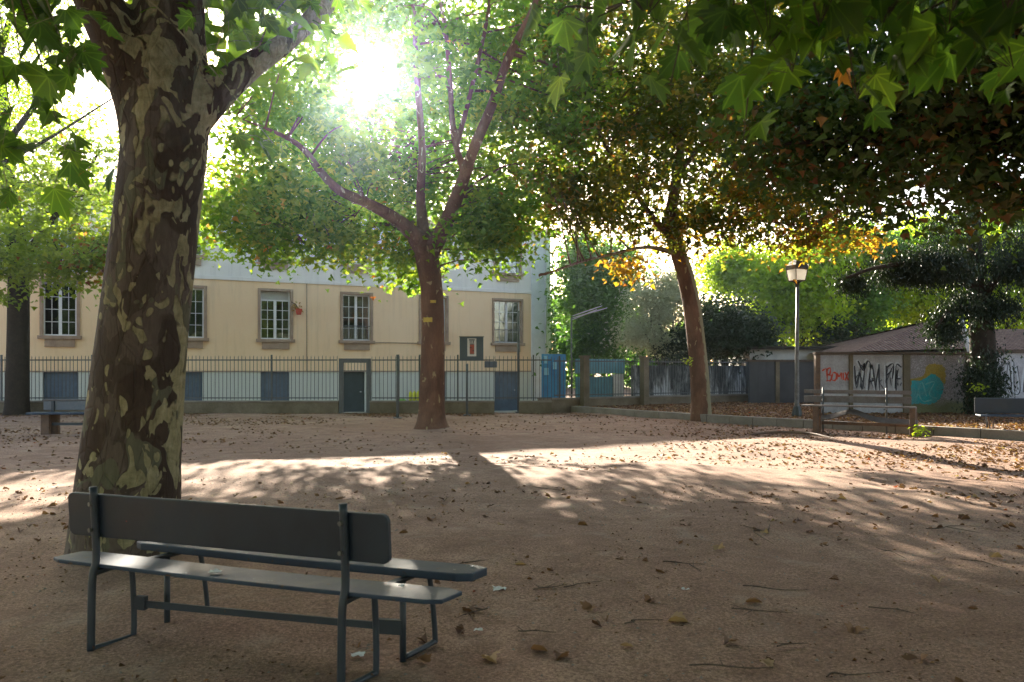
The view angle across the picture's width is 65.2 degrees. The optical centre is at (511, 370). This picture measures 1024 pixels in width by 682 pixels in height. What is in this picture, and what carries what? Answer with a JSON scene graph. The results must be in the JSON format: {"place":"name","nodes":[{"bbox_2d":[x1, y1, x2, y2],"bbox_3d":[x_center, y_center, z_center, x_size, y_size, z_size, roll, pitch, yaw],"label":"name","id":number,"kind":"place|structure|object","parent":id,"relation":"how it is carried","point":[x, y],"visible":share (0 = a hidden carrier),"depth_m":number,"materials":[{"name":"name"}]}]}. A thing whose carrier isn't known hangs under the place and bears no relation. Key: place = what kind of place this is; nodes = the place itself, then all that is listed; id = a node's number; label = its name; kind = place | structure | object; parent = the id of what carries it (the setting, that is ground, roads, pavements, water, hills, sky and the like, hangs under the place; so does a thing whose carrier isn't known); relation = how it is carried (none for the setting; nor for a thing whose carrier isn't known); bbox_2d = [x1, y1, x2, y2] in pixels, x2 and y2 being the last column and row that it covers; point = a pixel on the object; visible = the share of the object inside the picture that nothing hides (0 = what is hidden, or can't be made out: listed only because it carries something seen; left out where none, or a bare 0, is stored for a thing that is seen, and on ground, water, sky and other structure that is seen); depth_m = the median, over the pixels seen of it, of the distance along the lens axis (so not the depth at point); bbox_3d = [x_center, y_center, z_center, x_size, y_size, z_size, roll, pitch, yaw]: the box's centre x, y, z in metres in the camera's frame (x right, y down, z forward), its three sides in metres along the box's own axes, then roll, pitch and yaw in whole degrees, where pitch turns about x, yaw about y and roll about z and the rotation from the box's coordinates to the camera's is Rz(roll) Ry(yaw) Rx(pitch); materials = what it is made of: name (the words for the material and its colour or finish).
{"place":"outdoors","nodes":[
{"label":"outdoors","id":0,"kind":"place"},
{"bbox_2d":[0,180,562,411],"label":"apartment building","id":1,"kind":"structure","parent":0,"point":[239,310],"depth_m":34.27,"materials":[{"name":"paint"}]},
{"bbox_2d":[41,205,76,254],"bbox_3d":[-17.035,-5.245,30.153,1.347,2.030,0.345,0,0,-25],"label":"window","id":2,"kind":"structure","parent":1,"relation":"in","point":[45,205],"depth_m":30.24,"materials":[{"name":"grey stone"}]},
{"bbox_2d":[37,279,81,346],"bbox_3d":[-17.035,-2.165,30.153,1.467,2.530,0.345,0,0,-25],"label":"window","id":3,"kind":"structure","parent":1,"relation":"in","point":[50,340],"depth_m":30.13,"materials":[{"name":"white stone"}]},
{"bbox_2d":[187,285,208,347],"bbox_3d":[-13.001,-2.165,32.056,1.599,2.530,0.345,0,0,-25],"label":"window","id":4,"kind":"structure","parent":1,"relation":"in","point":[193,342],"depth_m":32.26,"materials":[{"name":"grey stone"}]},
{"bbox_2d":[195,218,207,265],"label":"window","id":5,"kind":"structure","parent":1,"relation":"in","point":[198,261],"depth_m":32.16,"materials":[{"name":"grey stone"}]},
{"bbox_2d":[256,288,294,348],"bbox_3d":[-9.910,-2.165,33.515,1.571,2.530,0.345,0,0,-25],"label":"window","id":6,"kind":"structure","parent":1,"relation":"in","point":[284,295],"depth_m":33.56,"materials":[{"name":"brown stone"}]},
{"bbox_2d":[258,244,292,269],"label":"window","id":7,"kind":"structure","parent":1,"relation":"in","point":[286,266],"depth_m":33.45,"materials":[{"name":"grey stone"}]},
{"bbox_2d":[291,301,302,314],"bbox_3d":[-9.066,-2.642,33.719,0.551,0.571,0.556,0,0,0],"label":"hanging flowerpot","id":8,"kind":"object","parent":1,"relation":"attached to","point":[299,311],"visible":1,"depth_m":33.60,"materials":[{"name":"red paint"}]},
{"bbox_2d":[344,372,363,411],"bbox_3d":[-6.950,0.967,35.020,0.971,1.863,0.140,0,0,-25],"label":"door","id":9,"kind":"structure","parent":1,"relation":"in","point":[353,381],"depth_m":35.03,"materials":[{"name":"green paint"}]},
{"bbox_2d":[339,291,374,349],"bbox_3d":[-6.817,-2.165,35.020,1.589,2.530,0.425,0,0,-25],"label":"window","id":10,"kind":"structure","parent":1,"relation":"in","point":[353,338],"depth_m":35.07,"materials":[{"name":"brown stone"}]},
{"bbox_2d":[341,238,373,273],"bbox_3d":[-6.800,-5.245,34.983,1.469,2.030,0.345,0,0,-25],"label":"window","id":11,"kind":"structure","parent":1,"relation":"in","point":[356,265],"depth_m":34.92,"materials":[{"name":"grey stone"}]},
{"bbox_2d":[417,295,450,350],"bbox_3d":[-3.587,-2.165,36.500,1.562,2.530,0.345,0,0,-25],"label":"window","id":12,"kind":"structure","parent":1,"relation":"in","point":[447,342],"depth_m":36.67,"materials":[{"name":"brown stone"}]},
{"bbox_2d":[494,372,516,410],"bbox_3d":[-0.305,0.967,38.156,1.274,1.863,0.140,0,0,-25],"label":"door","id":13,"kind":"structure","parent":1,"relation":"in","point":[500,405],"depth_m":38.14,"materials":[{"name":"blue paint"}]},
{"bbox_2d":[491,298,524,351],"bbox_3d":[-0.243,-2.165,38.122,1.759,2.530,0.425,0,0,-25],"label":"window","id":14,"kind":"structure","parent":1,"relation":"in","point":[503,341],"depth_m":38.12,"materials":[{"name":"grey glass"}]},
{"bbox_2d":[492,249,523,281],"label":"window","id":15,"kind":"structure","parent":1,"relation":"in","point":[511,279],"depth_m":38.05,"materials":[{"name":"grey stone"}]},
{"bbox_2d":[0,372,1023,681],"bbox_3d":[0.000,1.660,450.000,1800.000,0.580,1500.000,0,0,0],"label":"ground","id":16,"kind":"structure","parent":0,"point":[802,584],"depth_m":5.95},
{"bbox_2d":[26,399,85,434],"bbox_3d":[-9.462,1.018,17.635,2.220,0.765,0.480,0,0,-1],"label":"park bench","id":17,"kind":"object","parent":16,"relation":"on","point":[50,423],"visible":0.45,"depth_m":17.66,"materials":[{"name":"grey wood"}]},
{"bbox_2d":[0,84,118,415],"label":"plane tree","id":18,"kind":"object","parent":16,"relation":"on","point":[20,254],"visible":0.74,"depth_m":23.72,"materials":[{"name":"green plant"}]},
{"bbox_2d":[0,0,226,193],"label":"plane tree","id":19,"kind":"object","parent":16,"relation":"on","point":[8,29],"visible":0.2,"depth_m":19.83,"materials":[{"name":"green plant"}]},
{"bbox_2d":[0,400,338,413],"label":"wall","id":20,"kind":"structure","parent":16,"relation":"on","point":[263,406],"depth_m":26.08,"materials":[{"name":"concrete"}]},
{"bbox_2d":[0,355,337,400],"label":"picket fence","id":21,"kind":"object","parent":20,"relation":"on","point":[188,360],"visible":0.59,"depth_m":26.19,"materials":[{"name":"metal"}]},
{"bbox_2d":[0,0,372,564],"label":"plane tree","id":22,"kind":"object","parent":16,"relation":"on","point":[174,96],"visible":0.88,"depth_m":5.87,"materials":[{"name":"brown plant"}]},
{"bbox_2d":[53,486,486,681],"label":"park bench","id":23,"kind":"object","parent":16,"relation":"on","point":[344,540],"visible":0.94,"depth_m":3.86,"materials":[{"name":"wood"}]},
{"bbox_2d":[339,358,370,413],"bbox_3d":[-5.140,0.510,26.595,1.038,1.820,0.950,0,0,0],"label":"door frame","id":24,"kind":"object","parent":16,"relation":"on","point":[342,361],"visible":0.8,"depth_m":26.12,"materials":[{"name":"stone"}]},
{"bbox_2d":[350,651,364,656],"bbox_3d":[-0.755,1.387,3.918,0.072,0.019,0.048,0,0,-11],"label":"litter scrap","id":25,"kind":"object","parent":16,"relation":"on","point":[359,653],"visible":1,"depth_m":3.92,"materials":[{"name":"white paper"}]},
{"bbox_2d":[393,355,401,417],"bbox_3d":[-3.333,0.490,23.333,0.270,1.920,0.270,0,0,0],"label":"metal post","id":26,"kind":"object","parent":16,"relation":"on","point":[397,386],"visible":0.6,"depth_m":23.30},
{"bbox_2d":[416,653,430,663],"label":"fallen leaf","id":27,"kind":"object","parent":16,"relation":"on","point":[425,658],"visible":1,"depth_m":3.87,"materials":[{"name":"brown plant"}]},
{"bbox_2d":[370,400,494,413],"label":"wall","id":28,"kind":"structure","parent":16,"relation":"on","point":[451,406],"depth_m":26.08,"materials":[{"name":"concrete"}]},
{"bbox_2d":[372,355,493,400],"bbox_3d":[-2.594,0.430,26.169,4.011,1.900,0.078,0,0,0],"label":"picket fence","id":29,"kind":"object","parent":28,"relation":"on","point":[419,360],"visible":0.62,"depth_m":26.19,"materials":[{"name":"metal"}]},
{"bbox_2d":[197,0,672,429],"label":"plane tree","id":30,"kind":"object","parent":16,"relation":"on","point":[477,220],"visible":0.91,"depth_m":18.75,"materials":[{"name":"green plant"}]},
{"bbox_2d":[423,317,431,321],"bbox_3d":[-2.035,-1.232,19.319,0.231,0.123,0.023,0,0,15],"label":"yellow mark","id":31,"kind":"object","parent":30,"relation":"attached to","point":[427,319],"visible":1,"depth_m":19.31,"materials":[{"name":"paint"}]},
{"bbox_2d":[461,604,475,613],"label":"fallen leaf","id":32,"kind":"object","parent":16,"relation":"on","point":[469,609],"visible":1,"depth_m":4.66,"materials":[{"name":"brown plant"}]},
{"bbox_2d":[459,336,483,415],"bbox_3d":[-1.258,0.190,24.915,0.776,2.519,0.240,0,0,0],"label":"notice board","id":33,"kind":"object","parent":16,"relation":"on","point":[471,348],"visible":0.92,"depth_m":24.86,"materials":[{"name":"grey metal"}]},
{"bbox_2d":[458,605,487,616],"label":"twig","id":34,"kind":"object","parent":16,"relation":"on","point":[480,609],"visible":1,"depth_m":4.64,"materials":[{"name":"wood"}]},
{"bbox_2d":[480,650,499,662],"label":"fallen leaf","id":35,"kind":"object","parent":16,"relation":"on","point":[492,657],"visible":1,"depth_m":3.88,"materials":[{"name":"brown plant"}]},
{"bbox_2d":[492,585,505,590],"bbox_3d":[-0.082,1.385,5.103,0.095,0.024,0.078,0,0,0],"label":"litter scrap","id":36,"kind":"object","parent":16,"relation":"on","point":[497,588],"visible":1,"depth_m":5.10,"materials":[{"name":"white paper"}]},
{"bbox_2d":[0,413,1023,532],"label":"court leaf litter","id":37,"kind":"object","parent":16,"relation":"on","point":[985,465],"visible":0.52,"depth_m":13.97,"materials":[{"name":"brown plant"}]},
{"bbox_2d":[0,456,1023,681],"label":"debris","id":38,"kind":"object","parent":16,"relation":"on","point":[273,678],"visible":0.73,"depth_m":5.89,"materials":[{"name":"brown plant"}]},
{"bbox_2d":[0,455,1023,681],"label":"crushed leaf drifts","id":39,"kind":"object","parent":16,"relation":"on","point":[459,630],"visible":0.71,"depth_m":6.63,"materials":[{"name":"brown plant"}]},
{"bbox_2d":[5,472,1023,681],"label":"pebbles","id":40,"kind":"object","parent":16,"relation":"on","point":[572,664],"visible":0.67,"depth_m":5.53,"materials":[{"name":"stone"}]},
{"bbox_2d":[514,311,519,412],"bbox_3d":[0.216,-0.275,26.727,0.270,3.450,0.270,0,0,0],"label":"metal post","id":41,"kind":"object","parent":16,"relation":"on","point":[518,336],"visible":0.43,"depth_m":26.70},
{"bbox_2d":[514,624,555,632],"bbox_3d":[0.109,1.391,4.285,0.249,0.015,0.073,0,0,26],"label":"twig","id":42,"kind":"object","parent":16,"relation":"on","point":[521,630],"visible":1,"depth_m":4.28,"materials":[{"name":"wood"}]},
{"bbox_2d":[519,400,551,413],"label":"wall","id":43,"kind":"structure","parent":16,"relation":"on","point":[535,406],"depth_m":26.08,"materials":[{"name":"concrete"}]},
{"bbox_2d":[531,644,546,650],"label":"fallen leaf","id":44,"kind":"object","parent":16,"relation":"on","point":[538,647],"visible":1,"depth_m":4.00,"materials":[{"name":"brown plant"}]},
{"bbox_2d":[533,581,565,589],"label":"twig","id":45,"kind":"object","parent":16,"relation":"on","point":[547,586],"visible":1,"depth_m":5.15,"materials":[{"name":"wood"}]},
{"bbox_2d":[553,650,569,659],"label":"fallen leaf","id":46,"kind":"object","parent":16,"relation":"on","point":[559,655],"visible":1,"depth_m":3.91,"materials":[{"name":"brown plant"}]},
{"bbox_2d":[564,581,597,586],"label":"twig","id":47,"kind":"object","parent":16,"relation":"on","point":[578,583],"visible":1,"depth_m":5.22,"materials":[{"name":"wood"}]},
{"bbox_2d":[579,355,590,406],"bbox_3d":[2.488,0.440,27.375,0.300,1.920,0.300,0,0,-32],"label":"concrete post","id":48,"kind":"object","parent":16,"relation":"on","point":[584,380],"visible":0.75,"depth_m":27.28,"materials":[{"name":"concrete"}]},
{"bbox_2d":[580,600,596,610],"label":"fallen leaf","id":49,"kind":"object","parent":16,"relation":"on","point":[587,606],"visible":0.97,"depth_m":4.72,"materials":[{"name":"brown plant"}]},
{"bbox_2d":[620,642,633,646],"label":"fallen leaf","id":50,"kind":"object","parent":16,"relation":"on","point":[626,644],"visible":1,"depth_m":4.05,"materials":[{"name":"brown plant"}]},
{"bbox_2d":[537,394,747,412],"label":"wall","id":51,"kind":"structure","parent":16,"relation":"on","point":[561,405],"depth_m":28.60,"materials":[{"name":"concrete"}]},
{"bbox_2d":[554,356,747,397],"bbox_3d":[5.456,0.410,29.500,9.442,1.820,0.084,0,0,-32],"label":"picket fence","id":52,"kind":"object","parent":51,"relation":"on","point":[637,361],"visible":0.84,"depth_m":29.02,"materials":[{"name":"grey paint"}]},
{"bbox_2d":[624,619,662,624],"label":"twig","id":53,"kind":"object","parent":16,"relation":"on","point":[632,620],"visible":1,"depth_m":4.46,"materials":[{"name":"wood"}]},
{"bbox_2d":[639,356,649,404],"bbox_3d":[4.762,0.440,28.779,0.300,1.920,0.300,0,0,-32],"label":"concrete post","id":54,"kind":"object","parent":16,"relation":"on","point":[644,380],"visible":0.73,"depth_m":28.68,"materials":[{"name":"concrete"}]},
{"bbox_2d":[644,594,653,602],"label":"fallen leaf","id":55,"kind":"object","parent":16,"relation":"on","point":[647,599],"visible":1,"depth_m":4.87,"materials":[{"name":"brown plant"}]},
{"bbox_2d":[668,611,688,622],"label":"fallen leaf","id":56,"kind":"object","parent":16,"relation":"on","point":[676,616],"visible":1,"depth_m":4.49,"materials":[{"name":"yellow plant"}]},
{"bbox_2d":[454,0,921,421],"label":"plane tree","id":57,"kind":"object","parent":16,"relation":"on","point":[671,124],"visible":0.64,"depth_m":20.75,"materials":[{"name":"green plant"}]},
{"bbox_2d":[631,365,745,395],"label":"garden wall","id":58,"kind":"structure","parent":16,"relation":"on","point":[660,373],"depth_m":30.69,"materials":[{"name":"wood"}]},
{"bbox_2d":[713,542,724,549],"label":"fallen leaf","id":59,"kind":"object","parent":16,"relation":"on","point":[720,546],"visible":1,"depth_m":6.33,"materials":[{"name":"brown plant"}]},
{"bbox_2d":[721,632,738,644],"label":"fallen leaf","id":60,"kind":"object","parent":16,"relation":"on","point":[726,640],"visible":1,"depth_m":4.14,"materials":[{"name":"brown plant"}]},
{"bbox_2d":[689,657,772,668],"bbox_3d":[1.040,1.390,3.804,0.388,0.015,0.111,0,0,11],"label":"twig","id":61,"kind":"object","parent":16,"relation":"on","point":[743,667],"visible":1,"depth_m":3.77,"materials":[{"name":"wood"}]},
{"bbox_2d":[745,597,762,602],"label":"fallen leaf","id":62,"kind":"object","parent":16,"relation":"on","point":[753,599],"visible":1,"depth_m":4.83,"materials":[{"name":"brown plant"}]},
{"bbox_2d":[744,524,771,542],"bbox_3d":[2.113,1.391,6.875,0.226,0.014,0.826,0,0,16],"label":"twig","id":63,"kind":"object","parent":16,"relation":"on","point":[759,530],"visible":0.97,"depth_m":6.96,"materials":[{"name":"wood"}]},
{"bbox_2d":[730,604,791,614],"bbox_3d":[1.421,1.390,4.593,0.348,0.015,0.178,0,0,22],"label":"twig","id":64,"kind":"object","parent":16,"relation":"on","point":[742,608],"visible":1,"depth_m":4.64,"materials":[{"name":"wood"}]},
{"bbox_2d":[743,585,785,589],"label":"twig","id":65,"kind":"object","parent":16,"relation":"on","point":[764,587],"visible":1,"depth_m":5.13,"materials":[{"name":"wood"}]},
{"bbox_2d":[759,658,773,666],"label":"fallen leaf","id":66,"kind":"object","parent":16,"relation":"on","point":[768,662],"visible":1,"depth_m":3.81,"materials":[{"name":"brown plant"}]},
{"bbox_2d":[521,0,1023,143],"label":"plane tree","id":67,"kind":"object","parent":16,"relation":"on","point":[920,58],"visible":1,"depth_m":2.59,"materials":[{"name":"green plant"}]},
{"bbox_2d":[550,292,1013,388],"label":"distant wood","id":68,"kind":"object","parent":16,"relation":"on","point":[553,336],"depth_m":57.37,"materials":[{"name":"green plant"}]},
{"bbox_2d":[773,643,804,646],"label":"twig","id":69,"kind":"object","parent":16,"relation":"on","point":[781,644],"visible":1,"depth_m":4.07,"materials":[{"name":"wood"}]},
{"bbox_2d":[750,431,833,437],"bbox_3d":[6.096,1.362,17.161,1.745,0.077,0.847,0,0,34],"label":"fallen branch","id":70,"kind":"object","parent":16,"relation":"on","point":[787,432],"visible":0.99,"depth_m":17.49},
{"bbox_2d":[567,387,1022,429],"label":"planting strip","id":71,"kind":"object","parent":16,"relation":"on","point":[628,389],"depth_m":23.28,"materials":[{"name":"soil"}]},
{"bbox_2d":[542,354,565,397],"bbox_3d":[1.460,0.410,27.976,0.992,1.980,0.058,0,0,-32],"label":"blue door","id":72,"kind":"structure","parent":71,"relation":"on","point":[544,366],"depth_m":27.92,"materials":[{"name":"paint"}]},
{"bbox_2d":[571,306,605,396],"bbox_3d":[2.745,-0.461,28.534,1.312,3.721,0.517,0,0,0],"label":"street lamp","id":73,"kind":"object","parent":71,"relation":"on","point":[571,334],"visible":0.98,"depth_m":28.50,"materials":[{"name":"grey metal"}]},
{"bbox_2d":[532,223,662,381],"bbox_3d":[4.332,-2.994,38.286,6.762,8.500,6.316,0,0,-43],"label":"poplar tree","id":74,"kind":"object","parent":71,"relation":"on","point":[581,290],"visible":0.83,"depth_m":37.02,"materials":[{"name":"green plant"}]},
{"bbox_2d":[575,359,624,396],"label":"teal gate","id":75,"kind":"structure","parent":71,"relation":"on","point":[593,381],"depth_m":28.99,"materials":[{"name":"metal"}]},
{"bbox_2d":[588,259,712,364],"bbox_3d":[6.062,-1.817,34.260,5.536,6.152,4.229,0,0,-26],"label":"olive tree","id":76,"kind":"object","parent":71,"relation":"on","point":[661,307],"visible":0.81,"depth_m":33.95,"materials":[{"name":"green plant"}]},
{"bbox_2d":[649,287,792,373],"bbox_3d":[8.883,-1.157,33.955,6.426,4.835,4.747,0,0,0],"label":"evergreen shrub","id":77,"kind":"object","parent":71,"relation":"on","point":[732,329],"visible":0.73,"depth_m":33.16,"materials":[{"name":"green plant"}]},
{"bbox_2d":[718,346,836,365],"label":"garage","id":78,"kind":"structure","parent":71,"relation":"on","point":[785,353],"depth_m":33.00,"materials":[{"name":"grey concrete"}]},
{"bbox_2d":[745,360,813,402],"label":"shed","id":79,"kind":"structure","parent":71,"relation":"on","point":[772,381],"depth_m":30.50,"materials":[{"name":"grey metal"}]},
{"bbox_2d":[690,215,878,345],"bbox_3d":[13.484,-3.407,39.307,10.204,9.326,7.279,0,0,0],"label":"broadleaf tree","id":80,"kind":"object","parent":71,"relation":"on","point":[777,290],"visible":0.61,"depth_m":38.04,"materials":[{"name":"green plant"}]},
{"bbox_2d":[785,260,808,416],"bbox_3d":[7.761,-0.918,21.788,0.430,4.326,0.430,0,0,-20],"label":"street lamp","id":81,"kind":"object","parent":71,"relation":"on","point":[794,271],"visible":0.88,"depth_m":21.74,"materials":[{"name":"metal"}]},
{"bbox_2d":[587,401,1023,429],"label":"planting bed","id":82,"kind":"object","parent":71,"relation":"on","point":[749,410],"visible":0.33,"depth_m":22.48,"materials":[{"name":"soil"}]},
{"bbox_2d":[649,0,1023,270],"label":"plane tree","id":83,"kind":"object","parent":71,"relation":"on","point":[954,127],"visible":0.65,"depth_m":13.90,"materials":[{"name":"green plant"}]},
{"bbox_2d":[793,310,879,345],"bbox_3d":[15.878,-0.945,38.968,4.845,4.411,4.589,0,0,-33],"label":"evergreen shrub","id":84,"kind":"object","parent":71,"relation":"on","point":[840,334],"visible":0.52,"depth_m":38.20,"materials":[{"name":"green plant"}]},
{"bbox_2d":[822,217,940,333],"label":"broadleaf tree","id":85,"kind":"object","parent":71,"relation":"on","point":[877,303],"visible":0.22,"depth_m":40.53,"materials":[{"name":"green plant"}]},
{"bbox_2d":[813,352,968,412],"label":"graffiti wall","id":86,"kind":"structure","parent":71,"relation":"on","point":[925,378],"depth_m":23.40,"materials":[{"name":"concrete"}]},
{"bbox_2d":[810,320,1023,353],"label":"tiled house","id":87,"kind":"structure","parent":71,"relation":"on","point":[896,340],"depth_m":30.30,"materials":[{"name":"tile"}]},
{"bbox_2d":[811,201,1023,414],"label":"conifer tree","id":88,"kind":"object","parent":71,"relation":"on","point":[978,306],"visible":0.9,"depth_m":21.58,"materials":[{"name":"green plant"}]},
{"bbox_2d":[967,382,989,394],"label":"weed plant","id":89,"kind":"object","parent":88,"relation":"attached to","point":[978,389],"visible":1,"depth_m":21.78,"materials":[{"name":"green plant"}]},
{"bbox_2d":[876,208,1005,329],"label":"broadleaf tree","id":90,"kind":"object","parent":71,"relation":"on","point":[913,317],"visible":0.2,"depth_m":42.61,"materials":[{"name":"green plant"}]},
{"bbox_2d":[948,209,1023,328],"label":"broadleaf tree","id":91,"kind":"object","parent":71,"relation":"on","point":[1019,321],"visible":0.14,"depth_m":42.66,"materials":[{"name":"green plant"}]},
{"bbox_2d":[997,349,1023,397],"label":"graffiti wall","id":92,"kind":"structure","parent":71,"relation":"on","point":[1015,355],"depth_m":23.43,"materials":[{"name":"grey concrete"}]},
{"bbox_2d":[571,406,1023,440],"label":"kerb","id":93,"kind":"structure","parent":16,"relation":"on","point":[1015,435],"depth_m":19.73,"materials":[{"name":"concrete"}]},
{"bbox_2d":[826,672,880,676],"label":"twig","id":94,"kind":"object","parent":16,"relation":"on","point":[844,674],"visible":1,"depth_m":3.67,"materials":[{"name":"wood"}]},
{"bbox_2d":[844,621,863,633],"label":"fallen leaf","id":95,"kind":"object","parent":16,"relation":"on","point":[850,627],"visible":1,"depth_m":4.31,"materials":[{"name":"brown plant"}]},
{"bbox_2d":[801,387,917,436],"bbox_3d":[7.644,0.890,17.677,2.380,1.020,0.590,0,0,31],"label":"slatted bench","id":96,"kind":"object","parent":16,"relation":"on","point":[819,417],"visible":0.94,"depth_m":17.74,"materials":[{"name":"brown wood"}]},
{"bbox_2d":[868,606,912,612],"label":"twig","id":97,"kind":"object","parent":16,"relation":"on","point":[888,608],"visible":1,"depth_m":4.67,"materials":[{"name":"wood"}]},
{"bbox_2d":[901,653,927,662],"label":"fallen leaf","id":98,"kind":"object","parent":16,"relation":"on","point":[911,656],"visible":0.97,"depth_m":3.88,"materials":[{"name":"brown plant"}]},
{"bbox_2d":[907,424,933,436],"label":"weed plant","id":99,"kind":"object","parent":16,"relation":"on","point":[920,433],"visible":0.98,"depth_m":16.66,"materials":[{"name":"green plant"}]},
{"bbox_2d":[926,526,979,532],"bbox_3d":[3.927,1.390,7.101,0.444,0.015,0.414,0,0,30],"label":"twig","id":100,"kind":"object","parent":16,"relation":"on","point":[948,527],"visible":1,"depth_m":7.06,"materials":[{"name":"wood"}]},
{"bbox_2d":[958,514,969,518],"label":"fallen leaf","id":101,"kind":"object","parent":16,"relation":"on","point":[963,516],"visible":1,"depth_m":7.61,"materials":[{"name":"brown plant"}]},
{"bbox_2d":[988,552,1002,557],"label":"fallen leaf","id":102,"kind":"object","parent":16,"relation":"on","point":[994,554],"visible":1,"depth_m":6.03,"materials":[{"name":"yellow plant"}]},
{"bbox_2d":[974,398,1023,428],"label":"park bench","id":103,"kind":"object","parent":16,"relation":"on","point":[1009,407],"visible":0.91,"depth_m":16.99,"materials":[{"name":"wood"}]},
{"bbox_2d":[0,0,1023,369],"label":"sky","id":104,"kind":"structure","parent":0,"point":[371,71],"materials":[{"name":"white"}]},
{"bbox_2d":[495,355,551,400],"bbox_3d":[0.371,0.430,26.179,1.870,1.900,0.078,0,0,0],"label":"picket fence","id":105,"kind":"object","parent":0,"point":[523,360],"visible":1,"depth_m":26.20,"materials":[{"name":"metal"}]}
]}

